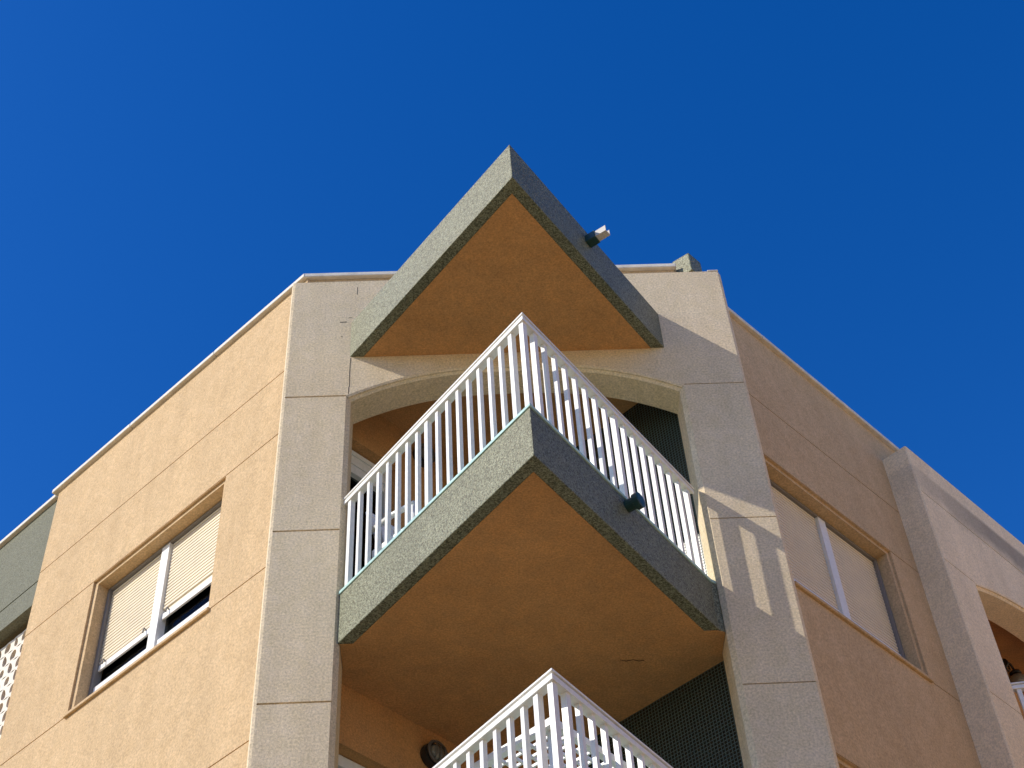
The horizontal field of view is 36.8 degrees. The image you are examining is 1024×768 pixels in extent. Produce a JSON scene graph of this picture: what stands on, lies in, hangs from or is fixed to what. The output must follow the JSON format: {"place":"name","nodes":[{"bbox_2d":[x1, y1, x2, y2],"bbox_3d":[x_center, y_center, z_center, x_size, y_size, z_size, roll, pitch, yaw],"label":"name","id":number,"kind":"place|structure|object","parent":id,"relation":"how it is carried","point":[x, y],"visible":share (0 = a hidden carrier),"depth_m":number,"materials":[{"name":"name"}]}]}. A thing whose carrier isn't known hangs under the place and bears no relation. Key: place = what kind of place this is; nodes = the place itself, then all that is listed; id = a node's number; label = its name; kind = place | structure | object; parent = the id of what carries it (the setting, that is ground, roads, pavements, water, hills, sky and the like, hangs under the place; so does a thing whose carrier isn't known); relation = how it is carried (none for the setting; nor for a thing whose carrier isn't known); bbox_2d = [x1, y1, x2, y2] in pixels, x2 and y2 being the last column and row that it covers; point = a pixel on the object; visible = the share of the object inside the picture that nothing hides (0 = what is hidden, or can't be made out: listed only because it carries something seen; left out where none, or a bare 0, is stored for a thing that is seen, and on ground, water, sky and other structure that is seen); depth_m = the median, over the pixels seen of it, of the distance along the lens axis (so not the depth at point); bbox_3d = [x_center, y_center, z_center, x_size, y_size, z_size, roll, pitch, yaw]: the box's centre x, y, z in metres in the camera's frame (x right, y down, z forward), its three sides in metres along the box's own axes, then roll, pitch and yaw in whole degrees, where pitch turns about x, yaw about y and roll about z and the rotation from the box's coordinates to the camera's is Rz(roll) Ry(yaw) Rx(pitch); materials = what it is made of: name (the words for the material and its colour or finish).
{"place":"outdoors","nodes":[
{"label":"outdoors","id":0,"kind":"place"},
{"bbox_2d":[0,145,1023,767],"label":"apartment building","id":1,"kind":"structure","parent":0,"point":[678,513],"depth_m":11.57,"materials":[{"name":"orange paint"}]},
{"bbox_2d":[63,500,221,718],"bbox_3d":[-2.851,1.756,12.343,1.804,1.384,0.246,-37,-56,26],"label":"window","id":2,"kind":"structure","parent":1,"relation":"in","point":[170,590],"depth_m":12.50,"materials":[{"name":"white paint"}]},
{"bbox_2d":[338,755,364,767],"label":"balcony door","id":3,"kind":"structure","parent":1,"relation":"in","point":[343,762],"depth_m":10.16,"materials":[{"name":"white paint"}]},
{"bbox_2d":[351,450,385,543],"bbox_3d":[-1.213,1.218,11.615,0.080,1.958,0.710,-38,-56,26],"label":"balcony door","id":4,"kind":"structure","parent":1,"relation":"in","point":[360,466],"depth_m":12.25,"materials":[{"name":"white paint"}]},
{"bbox_2d":[365,500,414,557],"bbox_3d":[-0.703,1.202,10.926,0.544,0.906,0.524,-38,-56,26],"label":"garden chair","id":5,"kind":"object","parent":1,"relation":"on","point":[392,527],"visible":0.1,"depth_m":10.95,"materials":[{"name":"white plastic"}]},
{"bbox_2d":[413,443,435,467],"bbox_3d":[-0.717,0.585,12.770,0.126,0.192,0.192,-38,-56,26],"label":"wall lamp","id":6,"kind":"object","parent":1,"relation":"attached to","point":[422,457],"visible":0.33,"depth_m":12.73,"materials":[{"name":"black metal"}]},
{"bbox_2d":[420,740,447,767],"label":"wall lamp","id":7,"kind":"object","parent":1,"relation":"attached to","point":[432,753],"visible":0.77,"depth_m":10.59,"materials":[{"name":"black metal"}]},
{"bbox_2d":[769,478,933,682],"bbox_3d":[2.642,1.551,12.509,1.805,1.384,0.246,35,-59,-30],"label":"window","id":8,"kind":"structure","parent":1,"relation":"in","point":[825,564],"depth_m":12.68,"materials":[{"name":"white paint"}]},
{"bbox_2d":[1002,658,1023,692],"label":"wall lantern","id":9,"kind":"object","parent":1,"relation":"attached to","point":[1016,675],"depth_m":15.06,"materials":[{"name":"black metal"}]},
{"bbox_2d":[0,0,1023,543],"label":"sky","id":10,"kind":"structure","parent":0,"point":[850,173],"materials":[{"name":"blue"}]},
{"bbox_2d":[474,717,626,767],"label":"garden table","id":11,"kind":"object","parent":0,"point":[518,744],"visible":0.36,"depth_m":8.24,"materials":[{"name":"white plastic"}]}
]}

